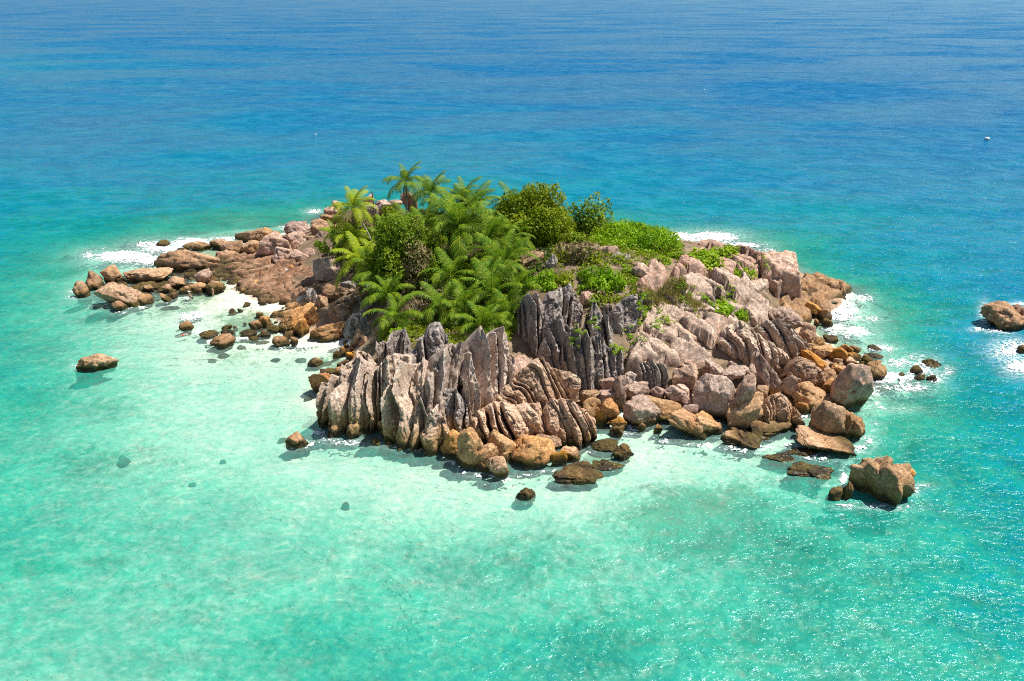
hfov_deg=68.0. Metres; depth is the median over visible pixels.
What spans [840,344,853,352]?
boulder
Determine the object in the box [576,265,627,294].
shrub
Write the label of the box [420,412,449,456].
fluted crag
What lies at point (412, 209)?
coconut palm
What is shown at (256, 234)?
boulder
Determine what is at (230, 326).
rock
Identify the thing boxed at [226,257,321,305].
rock shelf
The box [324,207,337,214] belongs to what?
boulder
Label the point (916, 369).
boulder
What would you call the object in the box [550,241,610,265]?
shrub
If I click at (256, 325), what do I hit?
rock
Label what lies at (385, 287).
coconut palm
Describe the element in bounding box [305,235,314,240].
boulder
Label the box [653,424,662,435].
boulder
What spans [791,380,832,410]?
boulder
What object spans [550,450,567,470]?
boulder
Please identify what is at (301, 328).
boulder
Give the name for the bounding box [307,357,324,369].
rock
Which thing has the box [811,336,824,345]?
boulder
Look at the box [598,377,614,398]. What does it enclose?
boulder
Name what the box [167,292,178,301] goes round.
boulder
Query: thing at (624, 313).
fluted crag
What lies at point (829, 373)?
boulder
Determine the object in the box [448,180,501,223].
coconut palm
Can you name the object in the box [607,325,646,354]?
creeper
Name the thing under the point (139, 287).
boulder
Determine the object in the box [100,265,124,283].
boulder
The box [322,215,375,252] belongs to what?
shrub
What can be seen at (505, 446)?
boulder
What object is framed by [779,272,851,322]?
sea slab
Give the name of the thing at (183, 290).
boulder
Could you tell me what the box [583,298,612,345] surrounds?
fluted crag
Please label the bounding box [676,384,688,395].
boulder
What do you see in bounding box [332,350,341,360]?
boulder
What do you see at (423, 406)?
fluted crag
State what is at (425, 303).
shrub
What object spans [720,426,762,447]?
boulder
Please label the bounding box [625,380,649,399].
boulder
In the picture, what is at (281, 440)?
submerged rock
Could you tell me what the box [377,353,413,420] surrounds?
fluted crag
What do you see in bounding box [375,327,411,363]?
fluted crag
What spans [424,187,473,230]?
coconut palm
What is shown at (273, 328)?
rock
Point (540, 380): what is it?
fluted crag
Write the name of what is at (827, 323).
boulder
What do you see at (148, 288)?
boulder
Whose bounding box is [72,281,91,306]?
boulder
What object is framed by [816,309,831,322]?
boulder
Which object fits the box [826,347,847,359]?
boulder
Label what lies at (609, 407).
boulder
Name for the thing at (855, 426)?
boulder
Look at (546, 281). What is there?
shrub
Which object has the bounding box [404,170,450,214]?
coconut palm
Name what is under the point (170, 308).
submerged rock
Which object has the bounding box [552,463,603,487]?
boulder
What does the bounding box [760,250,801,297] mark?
boulder
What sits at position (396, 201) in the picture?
boulder
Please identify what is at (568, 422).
fluted crag
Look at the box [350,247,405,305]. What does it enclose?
coconut palm
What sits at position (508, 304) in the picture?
coconut palm
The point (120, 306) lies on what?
boulder
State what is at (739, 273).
shrub
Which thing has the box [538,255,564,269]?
shrub
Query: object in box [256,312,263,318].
rock
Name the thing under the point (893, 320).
submerged rock
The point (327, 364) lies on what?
submerged rock
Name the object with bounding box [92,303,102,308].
submerged rock
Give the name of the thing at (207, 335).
rock
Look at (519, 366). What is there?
boulder
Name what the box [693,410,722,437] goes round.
boulder
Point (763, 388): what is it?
boulder
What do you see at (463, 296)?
coconut palm
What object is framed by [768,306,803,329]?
boulder
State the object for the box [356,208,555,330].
undergrowth
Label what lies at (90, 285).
boulder
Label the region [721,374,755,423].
boulder
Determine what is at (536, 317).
fluted crag
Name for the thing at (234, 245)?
boulder
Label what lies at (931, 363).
boulder
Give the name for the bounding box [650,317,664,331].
creeper
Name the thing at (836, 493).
boulder
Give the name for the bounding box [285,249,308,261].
boulder
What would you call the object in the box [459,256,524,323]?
coconut palm
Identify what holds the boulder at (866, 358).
on the seabed
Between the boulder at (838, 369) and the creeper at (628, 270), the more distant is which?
the creeper at (628, 270)
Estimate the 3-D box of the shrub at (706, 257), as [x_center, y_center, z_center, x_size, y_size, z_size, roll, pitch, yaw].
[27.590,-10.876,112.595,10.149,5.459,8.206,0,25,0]
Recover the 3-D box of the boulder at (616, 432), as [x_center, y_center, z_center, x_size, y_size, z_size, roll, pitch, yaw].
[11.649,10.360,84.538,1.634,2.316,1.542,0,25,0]
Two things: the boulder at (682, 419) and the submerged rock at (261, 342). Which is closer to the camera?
the boulder at (682, 419)
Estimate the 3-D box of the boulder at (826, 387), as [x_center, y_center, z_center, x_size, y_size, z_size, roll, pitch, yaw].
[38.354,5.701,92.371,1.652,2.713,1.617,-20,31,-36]
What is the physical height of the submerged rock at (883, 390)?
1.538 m
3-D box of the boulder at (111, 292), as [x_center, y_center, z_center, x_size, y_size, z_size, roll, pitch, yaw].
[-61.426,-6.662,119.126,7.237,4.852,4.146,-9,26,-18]
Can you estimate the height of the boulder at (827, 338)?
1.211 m
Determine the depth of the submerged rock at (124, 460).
81.69 m
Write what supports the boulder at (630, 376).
on the seabed
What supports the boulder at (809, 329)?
on the seabed
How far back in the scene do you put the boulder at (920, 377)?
96.51 m
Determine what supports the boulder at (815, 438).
on the seabed
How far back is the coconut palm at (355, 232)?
115.41 m
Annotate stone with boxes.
[229,308,237,315]
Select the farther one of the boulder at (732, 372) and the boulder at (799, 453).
the boulder at (732, 372)
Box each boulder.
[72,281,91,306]
[75,353,118,381]
[85,270,104,294]
[87,280,95,295]
[94,282,145,310]
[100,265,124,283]
[111,300,129,316]
[123,267,173,284]
[132,281,165,291]
[137,293,153,307]
[143,284,154,291]
[154,249,219,272]
[156,239,170,250]
[159,293,172,304]
[161,284,177,294]
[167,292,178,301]
[168,276,186,286]
[179,286,193,295]
[183,241,212,251]
[189,282,205,291]
[193,288,201,295]
[194,268,213,284]
[208,280,224,284]
[209,239,231,250]
[220,240,242,250]
[221,250,236,252]
[235,227,265,241]
[240,240,258,253]
[257,232,291,255]
[262,227,272,236]
[272,247,291,262]
[278,315,297,332]
[285,221,310,233]
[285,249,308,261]
[285,431,309,456]
[286,231,305,243]
[291,241,299,248]
[293,318,308,337]
[297,237,305,244]
[301,248,314,255]
[304,306,319,324]
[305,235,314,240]
[305,288,317,302]
[308,372,329,392]
[309,321,345,341]
[310,218,335,234]
[313,258,341,281]
[315,226,329,236]
[315,295,327,307]
[320,214,338,223]
[320,282,348,299]
[320,368,334,373]
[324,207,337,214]
[327,303,351,322]
[332,200,342,219]
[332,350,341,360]
[335,366,346,374]
[337,359,348,366]
[339,347,350,355]
[340,281,356,288]
[343,312,367,338]
[345,352,353,360]
[350,329,364,346]
[357,335,367,345]
[360,299,372,311]
[362,194,374,204]
[362,204,381,219]
[371,437,379,453]
[375,199,389,212]
[376,421,382,441]
[380,429,385,447]
[384,440,394,453]
[389,200,401,209]
[400,193,417,211]
[408,445,422,458]
[440,429,459,458]
[455,427,483,471]
[476,443,498,477]
[485,456,508,482]
[487,429,516,467]
[510,435,556,470]
[513,361,523,376]
[514,355,531,366]
[515,487,535,506]
[519,250,543,266]
[536,434,561,449]
[545,254,557,268]
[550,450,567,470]
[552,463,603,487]
[559,445,580,464]
[573,461,594,468]
[579,291,594,304]
[579,389,599,405]
[582,397,600,417]
[590,438,617,455]
[592,459,625,474]
[595,411,606,429]
[596,246,618,257]
[597,398,619,425]
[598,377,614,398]
[598,389,613,407]
[605,416,627,432]
[609,425,624,439]
[610,252,630,260]
[613,375,626,412]
[613,443,633,462]
[623,394,660,429]
[625,371,636,384]
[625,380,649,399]
[634,281,648,291]
[636,423,645,435]
[645,395,681,421]
[650,386,664,398]
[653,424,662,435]
[664,385,686,402]
[667,408,710,443]
[672,363,697,389]
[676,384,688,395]
[679,394,692,406]
[682,404,698,413]
[693,373,735,419]
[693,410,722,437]
[694,239,725,247]
[699,366,709,375]
[704,359,723,374]
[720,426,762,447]
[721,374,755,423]
[722,365,748,380]
[726,391,763,429]
[746,419,792,444]
[747,363,756,375]
[749,316,757,325]
[752,278,768,291]
[755,354,783,390]
[756,374,763,383]
[756,384,768,399]
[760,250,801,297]
[760,453,798,468]
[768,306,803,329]
[768,389,779,394]
[769,278,782,298]
[776,447,819,462]
[781,375,798,398]
[787,461,833,489]
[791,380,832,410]
[794,402,809,414]
[795,425,856,462]
[798,324,816,337]
[800,331,813,342]
[800,350,826,369]
[805,301,821,316]
[808,343,814,350]
[808,400,850,439]
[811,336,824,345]
[812,344,832,358]
[814,318,819,327]
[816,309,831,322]
[821,318,833,331]
[821,377,833,393]
[823,334,838,343]
[823,369,835,380]
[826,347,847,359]
[828,363,873,412]
[828,486,843,500]
[831,365,843,373]
[833,358,842,363]
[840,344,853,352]
[840,481,853,517]
[844,356,857,363]
[845,410,864,443]
[848,351,861,360]
[848,455,914,515]
[850,345,861,352]
[860,354,872,364]
[867,344,881,353]
[867,353,883,360]
[867,360,886,383]
[897,372,904,385]
[909,365,922,386]
[910,468,915,477]
[911,374,925,392]
[922,359,940,380]
[923,375,936,392]
[979,300,1023,330]
[1013,304,1023,315]
[1017,345,1023,353]
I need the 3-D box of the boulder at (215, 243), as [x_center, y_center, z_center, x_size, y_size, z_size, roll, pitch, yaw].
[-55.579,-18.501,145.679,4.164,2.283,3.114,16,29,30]
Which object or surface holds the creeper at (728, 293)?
on the granite slope
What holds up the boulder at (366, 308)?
on the seabed
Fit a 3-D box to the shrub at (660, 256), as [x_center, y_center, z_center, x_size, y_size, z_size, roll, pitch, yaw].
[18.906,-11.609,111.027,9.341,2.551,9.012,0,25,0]
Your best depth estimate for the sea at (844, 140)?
168.94 m
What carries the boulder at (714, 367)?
on the seabed
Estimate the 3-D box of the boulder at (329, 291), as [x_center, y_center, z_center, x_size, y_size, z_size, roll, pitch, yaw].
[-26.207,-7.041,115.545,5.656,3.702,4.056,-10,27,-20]
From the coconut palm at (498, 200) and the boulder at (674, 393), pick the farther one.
the coconut palm at (498, 200)
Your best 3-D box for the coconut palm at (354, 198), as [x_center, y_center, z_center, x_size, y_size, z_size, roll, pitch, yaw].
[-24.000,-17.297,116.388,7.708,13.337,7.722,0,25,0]
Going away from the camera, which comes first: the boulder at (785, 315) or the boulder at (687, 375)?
the boulder at (687, 375)
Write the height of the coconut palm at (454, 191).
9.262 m
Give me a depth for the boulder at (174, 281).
124.89 m
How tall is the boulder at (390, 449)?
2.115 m
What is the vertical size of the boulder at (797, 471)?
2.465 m
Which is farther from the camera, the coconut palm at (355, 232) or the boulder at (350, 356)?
the coconut palm at (355, 232)
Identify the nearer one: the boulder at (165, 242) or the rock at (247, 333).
the rock at (247, 333)
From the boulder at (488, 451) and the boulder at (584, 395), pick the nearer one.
the boulder at (488, 451)
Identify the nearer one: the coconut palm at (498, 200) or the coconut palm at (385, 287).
the coconut palm at (385, 287)
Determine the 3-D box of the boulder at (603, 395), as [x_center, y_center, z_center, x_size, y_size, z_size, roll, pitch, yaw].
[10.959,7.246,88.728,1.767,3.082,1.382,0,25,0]
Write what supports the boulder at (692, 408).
on the seabed
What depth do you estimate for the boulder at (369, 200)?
154.72 m
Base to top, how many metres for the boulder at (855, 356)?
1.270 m
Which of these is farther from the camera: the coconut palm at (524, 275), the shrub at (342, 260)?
the shrub at (342, 260)
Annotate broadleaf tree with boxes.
[370,211,458,292]
[491,181,577,248]
[566,190,614,235]
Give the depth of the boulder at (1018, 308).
112.42 m
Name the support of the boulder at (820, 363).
on the seabed
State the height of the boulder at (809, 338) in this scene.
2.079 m
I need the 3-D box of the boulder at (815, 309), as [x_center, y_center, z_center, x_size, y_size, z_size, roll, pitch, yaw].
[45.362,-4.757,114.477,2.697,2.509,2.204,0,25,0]
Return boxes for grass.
[637,275,709,318]
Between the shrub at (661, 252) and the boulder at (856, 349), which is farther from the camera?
the shrub at (661, 252)
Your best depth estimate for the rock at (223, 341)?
105.21 m
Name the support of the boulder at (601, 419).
on the seabed
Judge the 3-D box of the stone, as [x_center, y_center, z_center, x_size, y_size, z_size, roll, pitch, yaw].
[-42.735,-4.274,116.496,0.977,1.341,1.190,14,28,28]
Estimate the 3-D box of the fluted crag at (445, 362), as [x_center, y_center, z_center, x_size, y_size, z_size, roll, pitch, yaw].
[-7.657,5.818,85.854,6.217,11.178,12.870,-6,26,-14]
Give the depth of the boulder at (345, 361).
98.80 m
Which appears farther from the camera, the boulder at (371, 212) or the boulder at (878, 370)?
the boulder at (371, 212)
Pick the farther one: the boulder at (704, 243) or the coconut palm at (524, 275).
the boulder at (704, 243)
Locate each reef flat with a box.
[91,270,219,309]
[197,250,273,280]
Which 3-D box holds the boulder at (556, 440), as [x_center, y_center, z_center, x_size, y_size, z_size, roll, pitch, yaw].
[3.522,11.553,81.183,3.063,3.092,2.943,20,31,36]
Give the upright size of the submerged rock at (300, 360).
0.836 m
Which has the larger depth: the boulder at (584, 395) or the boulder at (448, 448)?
the boulder at (584, 395)
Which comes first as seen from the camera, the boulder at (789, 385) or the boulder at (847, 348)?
the boulder at (789, 385)
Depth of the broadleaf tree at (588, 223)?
122.00 m
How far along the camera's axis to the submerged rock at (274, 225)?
174.95 m
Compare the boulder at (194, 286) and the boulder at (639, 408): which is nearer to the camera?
the boulder at (639, 408)
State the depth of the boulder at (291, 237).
142.35 m
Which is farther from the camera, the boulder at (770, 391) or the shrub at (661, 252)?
the shrub at (661, 252)
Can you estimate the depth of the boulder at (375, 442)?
82.64 m
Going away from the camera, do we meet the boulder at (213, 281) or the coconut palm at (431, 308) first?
the coconut palm at (431, 308)
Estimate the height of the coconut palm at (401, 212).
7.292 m
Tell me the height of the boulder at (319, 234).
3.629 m
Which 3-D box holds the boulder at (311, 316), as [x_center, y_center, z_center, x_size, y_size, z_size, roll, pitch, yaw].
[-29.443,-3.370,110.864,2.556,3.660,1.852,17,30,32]
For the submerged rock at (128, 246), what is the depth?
154.71 m
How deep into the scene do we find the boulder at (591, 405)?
86.43 m
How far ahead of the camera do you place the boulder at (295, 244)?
138.13 m
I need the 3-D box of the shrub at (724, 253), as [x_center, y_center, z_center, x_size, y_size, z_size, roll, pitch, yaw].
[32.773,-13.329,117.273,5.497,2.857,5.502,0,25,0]
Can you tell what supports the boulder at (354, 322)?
on the seabed
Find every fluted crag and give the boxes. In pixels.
[316,357,380,443]
[339,350,379,372]
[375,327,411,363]
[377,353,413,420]
[380,358,440,452]
[405,322,447,363]
[419,397,426,421]
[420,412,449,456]
[424,340,474,454]
[443,388,469,432]
[458,326,514,420]
[469,401,545,443]
[493,357,580,409]
[516,282,582,355]
[535,313,569,368]
[542,398,596,453]
[558,326,623,391]
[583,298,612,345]
[602,294,642,333]
[634,360,668,394]
[716,320,788,374]
[753,318,809,359]
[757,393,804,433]
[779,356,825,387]
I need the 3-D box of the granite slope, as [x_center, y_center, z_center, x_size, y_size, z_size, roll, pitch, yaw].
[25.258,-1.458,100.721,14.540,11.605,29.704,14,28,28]
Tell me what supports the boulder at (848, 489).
on the seabed
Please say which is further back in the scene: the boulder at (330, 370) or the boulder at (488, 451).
the boulder at (330, 370)
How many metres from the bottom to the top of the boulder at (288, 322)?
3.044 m
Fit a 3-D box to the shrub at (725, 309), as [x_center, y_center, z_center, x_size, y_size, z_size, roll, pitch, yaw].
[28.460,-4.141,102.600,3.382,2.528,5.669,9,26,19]
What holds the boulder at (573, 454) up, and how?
on the seabed
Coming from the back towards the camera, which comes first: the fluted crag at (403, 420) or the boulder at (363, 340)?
the boulder at (363, 340)
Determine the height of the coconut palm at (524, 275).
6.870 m
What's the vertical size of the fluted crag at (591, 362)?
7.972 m
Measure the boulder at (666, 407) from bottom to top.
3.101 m
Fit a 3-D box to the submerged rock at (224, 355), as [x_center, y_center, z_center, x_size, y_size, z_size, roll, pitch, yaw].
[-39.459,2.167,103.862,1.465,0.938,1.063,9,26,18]
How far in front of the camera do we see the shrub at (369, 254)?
115.75 m
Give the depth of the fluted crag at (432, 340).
88.42 m
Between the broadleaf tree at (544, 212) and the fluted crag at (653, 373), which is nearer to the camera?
the fluted crag at (653, 373)
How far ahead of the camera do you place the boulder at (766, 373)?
89.93 m
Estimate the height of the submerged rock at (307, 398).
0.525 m
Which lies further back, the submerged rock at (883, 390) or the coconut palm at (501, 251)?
the coconut palm at (501, 251)
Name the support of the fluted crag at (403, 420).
on the seabed
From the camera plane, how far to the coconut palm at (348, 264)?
108.51 m
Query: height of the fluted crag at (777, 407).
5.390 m
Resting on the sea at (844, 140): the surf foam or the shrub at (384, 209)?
the surf foam
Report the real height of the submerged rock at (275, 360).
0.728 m
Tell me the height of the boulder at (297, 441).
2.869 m
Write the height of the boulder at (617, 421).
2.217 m
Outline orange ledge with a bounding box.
[270,301,318,323]
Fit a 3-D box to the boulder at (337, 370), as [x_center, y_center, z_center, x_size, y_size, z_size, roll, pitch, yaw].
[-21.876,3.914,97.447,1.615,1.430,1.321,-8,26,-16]
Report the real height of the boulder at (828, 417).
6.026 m
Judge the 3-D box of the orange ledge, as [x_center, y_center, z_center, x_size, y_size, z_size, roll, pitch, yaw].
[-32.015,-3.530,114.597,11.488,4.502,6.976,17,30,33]
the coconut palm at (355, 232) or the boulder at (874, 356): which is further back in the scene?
the coconut palm at (355, 232)
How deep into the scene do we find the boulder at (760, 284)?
112.47 m
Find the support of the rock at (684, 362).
on the seabed
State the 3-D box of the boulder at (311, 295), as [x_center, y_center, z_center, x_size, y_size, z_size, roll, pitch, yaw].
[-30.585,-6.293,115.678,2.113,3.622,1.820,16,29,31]
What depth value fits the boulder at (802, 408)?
88.15 m
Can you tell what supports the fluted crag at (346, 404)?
on the seabed
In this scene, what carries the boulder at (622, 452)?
on the seabed
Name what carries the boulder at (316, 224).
on the seabed
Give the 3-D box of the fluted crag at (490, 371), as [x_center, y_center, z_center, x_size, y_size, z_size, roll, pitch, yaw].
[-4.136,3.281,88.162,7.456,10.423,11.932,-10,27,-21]
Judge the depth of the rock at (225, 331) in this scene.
109.02 m
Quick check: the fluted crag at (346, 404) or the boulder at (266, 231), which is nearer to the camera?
the fluted crag at (346, 404)
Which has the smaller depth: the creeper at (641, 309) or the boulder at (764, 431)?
the boulder at (764, 431)
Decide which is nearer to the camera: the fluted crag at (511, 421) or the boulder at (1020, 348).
the fluted crag at (511, 421)
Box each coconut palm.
[318,219,336,246]
[322,216,372,275]
[329,185,378,246]
[329,231,382,290]
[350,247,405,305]
[357,269,415,309]
[362,214,394,240]
[362,293,423,341]
[382,161,424,214]
[388,202,424,220]
[401,201,448,252]
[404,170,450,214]
[409,281,468,324]
[417,247,483,296]
[419,185,501,262]
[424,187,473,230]
[433,279,484,329]
[435,176,486,215]
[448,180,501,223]
[452,299,513,339]
[458,202,522,261]
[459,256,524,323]
[464,228,539,282]
[488,181,528,216]
[488,287,530,332]
[492,212,536,255]
[497,264,541,299]
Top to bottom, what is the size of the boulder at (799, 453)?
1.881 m
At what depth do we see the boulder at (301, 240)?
139.23 m
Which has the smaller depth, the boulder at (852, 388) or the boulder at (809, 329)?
the boulder at (852, 388)
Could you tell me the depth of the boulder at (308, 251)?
132.71 m
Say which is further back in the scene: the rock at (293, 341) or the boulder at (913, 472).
the rock at (293, 341)
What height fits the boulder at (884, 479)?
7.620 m
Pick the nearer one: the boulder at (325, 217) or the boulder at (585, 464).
the boulder at (585, 464)
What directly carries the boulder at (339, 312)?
on the seabed
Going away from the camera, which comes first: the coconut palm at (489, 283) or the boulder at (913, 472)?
the boulder at (913, 472)
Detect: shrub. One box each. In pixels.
[313,240,328,258]
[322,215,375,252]
[326,238,358,276]
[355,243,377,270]
[371,204,397,228]
[388,327,401,335]
[400,279,450,318]
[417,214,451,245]
[420,260,483,288]
[522,268,557,290]
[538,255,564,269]
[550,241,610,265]
[554,269,575,286]
[561,231,595,243]
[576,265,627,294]
[577,283,619,307]
[586,218,684,252]
[633,248,671,265]
[649,240,679,257]
[663,247,726,276]
[708,243,739,258]
[714,299,734,316]
[733,308,748,321]
[734,262,760,278]
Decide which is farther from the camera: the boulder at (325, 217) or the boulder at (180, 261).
the boulder at (325, 217)
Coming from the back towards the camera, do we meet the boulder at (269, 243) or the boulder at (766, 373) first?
the boulder at (269, 243)
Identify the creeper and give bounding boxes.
[569,324,586,346]
[584,296,601,328]
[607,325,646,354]
[618,261,635,283]
[636,291,652,325]
[650,307,675,324]
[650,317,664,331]
[674,280,695,295]
[677,294,699,316]
[699,291,714,306]
[719,284,736,302]
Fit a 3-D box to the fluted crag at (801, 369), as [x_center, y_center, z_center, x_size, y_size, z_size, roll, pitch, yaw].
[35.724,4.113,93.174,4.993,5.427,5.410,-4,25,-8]
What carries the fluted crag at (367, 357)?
on the seabed
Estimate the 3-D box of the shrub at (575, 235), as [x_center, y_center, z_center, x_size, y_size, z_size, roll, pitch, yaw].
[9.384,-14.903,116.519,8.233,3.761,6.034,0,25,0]
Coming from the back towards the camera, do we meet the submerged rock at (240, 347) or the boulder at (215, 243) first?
the boulder at (215, 243)
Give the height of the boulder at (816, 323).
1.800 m
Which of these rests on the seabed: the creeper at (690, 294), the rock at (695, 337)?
the rock at (695, 337)
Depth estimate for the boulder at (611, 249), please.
108.79 m
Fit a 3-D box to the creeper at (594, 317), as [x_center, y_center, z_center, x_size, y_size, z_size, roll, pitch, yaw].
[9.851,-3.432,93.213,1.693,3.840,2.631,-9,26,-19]
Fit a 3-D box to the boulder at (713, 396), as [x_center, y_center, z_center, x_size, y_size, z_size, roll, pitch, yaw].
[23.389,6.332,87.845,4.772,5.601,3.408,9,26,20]
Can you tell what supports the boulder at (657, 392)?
on the seabed
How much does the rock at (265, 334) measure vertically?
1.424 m
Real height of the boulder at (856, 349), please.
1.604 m
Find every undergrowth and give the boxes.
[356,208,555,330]
[375,318,514,349]
[547,218,677,276]
[600,265,639,302]
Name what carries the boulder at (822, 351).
on the seabed
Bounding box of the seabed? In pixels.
[0,207,1015,680]
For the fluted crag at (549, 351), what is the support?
on the seabed
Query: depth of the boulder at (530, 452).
78.74 m
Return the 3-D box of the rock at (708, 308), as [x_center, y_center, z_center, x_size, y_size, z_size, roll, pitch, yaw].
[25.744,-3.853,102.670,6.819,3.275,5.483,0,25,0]
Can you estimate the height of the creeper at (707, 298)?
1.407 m
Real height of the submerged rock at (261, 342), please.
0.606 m
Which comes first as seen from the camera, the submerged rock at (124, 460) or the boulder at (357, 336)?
the submerged rock at (124, 460)
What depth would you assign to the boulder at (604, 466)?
78.81 m
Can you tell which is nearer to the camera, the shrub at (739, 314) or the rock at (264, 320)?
the shrub at (739, 314)
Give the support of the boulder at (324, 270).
on the seabed
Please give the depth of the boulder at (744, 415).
84.35 m
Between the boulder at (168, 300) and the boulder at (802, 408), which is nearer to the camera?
the boulder at (802, 408)
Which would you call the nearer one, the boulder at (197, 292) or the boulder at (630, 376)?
the boulder at (630, 376)
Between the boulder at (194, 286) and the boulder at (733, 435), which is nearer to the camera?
the boulder at (733, 435)
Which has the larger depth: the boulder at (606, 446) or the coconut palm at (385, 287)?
the coconut palm at (385, 287)
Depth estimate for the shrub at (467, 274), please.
105.79 m
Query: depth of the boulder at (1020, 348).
103.38 m
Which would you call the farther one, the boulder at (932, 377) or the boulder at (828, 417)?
the boulder at (932, 377)
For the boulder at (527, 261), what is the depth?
108.03 m
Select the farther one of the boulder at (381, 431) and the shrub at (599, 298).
the shrub at (599, 298)
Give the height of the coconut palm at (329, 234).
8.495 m
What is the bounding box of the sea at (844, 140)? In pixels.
[0,0,1023,680]
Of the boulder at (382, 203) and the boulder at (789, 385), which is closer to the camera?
the boulder at (789, 385)
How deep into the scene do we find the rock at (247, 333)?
108.59 m
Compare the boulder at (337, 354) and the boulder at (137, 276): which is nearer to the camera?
the boulder at (337, 354)
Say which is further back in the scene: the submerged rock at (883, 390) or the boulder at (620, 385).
the submerged rock at (883, 390)
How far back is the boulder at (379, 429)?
84.97 m
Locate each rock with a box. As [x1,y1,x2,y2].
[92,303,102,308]
[118,455,130,467]
[120,240,153,248]
[161,306,179,309]
[179,321,193,334]
[199,330,219,340]
[205,283,225,295]
[208,359,216,362]
[209,333,235,350]
[218,353,228,358]
[221,324,232,329]
[221,329,230,333]
[237,345,245,349]
[239,329,257,336]
[246,336,258,342]
[248,320,262,329]
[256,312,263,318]
[256,340,268,344]
[258,221,285,227]
[259,316,270,328]
[260,329,270,338]
[266,325,279,332]
[270,358,280,362]
[272,336,289,347]
[277,437,286,443]
[283,330,295,338]
[290,337,297,347]
[295,358,306,362]
[304,396,312,401]
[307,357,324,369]
[324,361,331,366]
[341,502,349,510]
[630,262,647,277]
[636,259,666,297]
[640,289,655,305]
[667,321,699,340]
[670,241,760,282]
[679,358,699,369]
[684,303,718,311]
[875,386,894,394]
[884,311,901,324]
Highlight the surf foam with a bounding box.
[68,209,1023,507]
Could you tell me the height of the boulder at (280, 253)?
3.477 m
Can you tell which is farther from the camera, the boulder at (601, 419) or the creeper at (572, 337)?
the creeper at (572, 337)
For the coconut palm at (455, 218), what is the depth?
109.56 m
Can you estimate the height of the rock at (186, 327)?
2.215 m
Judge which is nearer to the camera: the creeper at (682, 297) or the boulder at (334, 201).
the creeper at (682, 297)
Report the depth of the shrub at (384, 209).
128.16 m
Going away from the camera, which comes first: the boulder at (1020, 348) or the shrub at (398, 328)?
the shrub at (398, 328)
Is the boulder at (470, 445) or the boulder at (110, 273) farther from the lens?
the boulder at (110, 273)
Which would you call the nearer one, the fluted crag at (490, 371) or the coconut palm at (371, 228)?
the fluted crag at (490, 371)
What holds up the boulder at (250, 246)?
on the seabed
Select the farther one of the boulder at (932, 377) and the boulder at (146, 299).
the boulder at (146, 299)
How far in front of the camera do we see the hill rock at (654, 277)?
103.47 m
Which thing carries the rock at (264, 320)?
on the seabed
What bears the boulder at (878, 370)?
on the seabed
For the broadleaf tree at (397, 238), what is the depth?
105.37 m
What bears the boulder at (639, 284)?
on the seabed
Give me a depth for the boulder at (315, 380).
92.42 m
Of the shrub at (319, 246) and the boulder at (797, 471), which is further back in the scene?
the shrub at (319, 246)
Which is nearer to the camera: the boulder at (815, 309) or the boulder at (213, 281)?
the boulder at (815, 309)
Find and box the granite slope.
[623,267,770,374]
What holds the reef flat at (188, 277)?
on the seabed
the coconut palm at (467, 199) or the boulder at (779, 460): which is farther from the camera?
the coconut palm at (467, 199)
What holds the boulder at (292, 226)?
on the seabed
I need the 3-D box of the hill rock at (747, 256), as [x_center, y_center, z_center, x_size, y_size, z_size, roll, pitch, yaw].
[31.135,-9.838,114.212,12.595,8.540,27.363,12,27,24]
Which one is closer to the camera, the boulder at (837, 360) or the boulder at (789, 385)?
the boulder at (789, 385)
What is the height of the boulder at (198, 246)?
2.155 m
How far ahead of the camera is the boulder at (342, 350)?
102.44 m
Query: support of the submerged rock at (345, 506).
on the seabed
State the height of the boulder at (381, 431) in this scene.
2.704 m
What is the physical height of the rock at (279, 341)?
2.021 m
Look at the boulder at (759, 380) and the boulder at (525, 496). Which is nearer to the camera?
the boulder at (525, 496)
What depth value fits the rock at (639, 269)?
103.23 m
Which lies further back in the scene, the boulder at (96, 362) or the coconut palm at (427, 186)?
the coconut palm at (427, 186)
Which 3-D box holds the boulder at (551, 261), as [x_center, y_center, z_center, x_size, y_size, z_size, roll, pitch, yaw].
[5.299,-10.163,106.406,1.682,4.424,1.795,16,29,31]
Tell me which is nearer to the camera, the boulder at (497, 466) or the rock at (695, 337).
the boulder at (497, 466)
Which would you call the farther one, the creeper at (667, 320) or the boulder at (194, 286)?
the boulder at (194, 286)
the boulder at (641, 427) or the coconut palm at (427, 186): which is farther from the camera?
the coconut palm at (427, 186)
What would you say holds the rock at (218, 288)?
on the seabed
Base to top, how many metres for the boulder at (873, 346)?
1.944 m
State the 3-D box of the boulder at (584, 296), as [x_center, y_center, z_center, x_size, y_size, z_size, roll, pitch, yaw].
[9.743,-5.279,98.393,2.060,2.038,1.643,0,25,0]
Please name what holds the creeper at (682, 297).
on the granite slope
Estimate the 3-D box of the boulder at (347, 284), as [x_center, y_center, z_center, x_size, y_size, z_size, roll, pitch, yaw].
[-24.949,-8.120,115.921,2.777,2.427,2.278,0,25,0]
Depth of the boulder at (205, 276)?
125.68 m

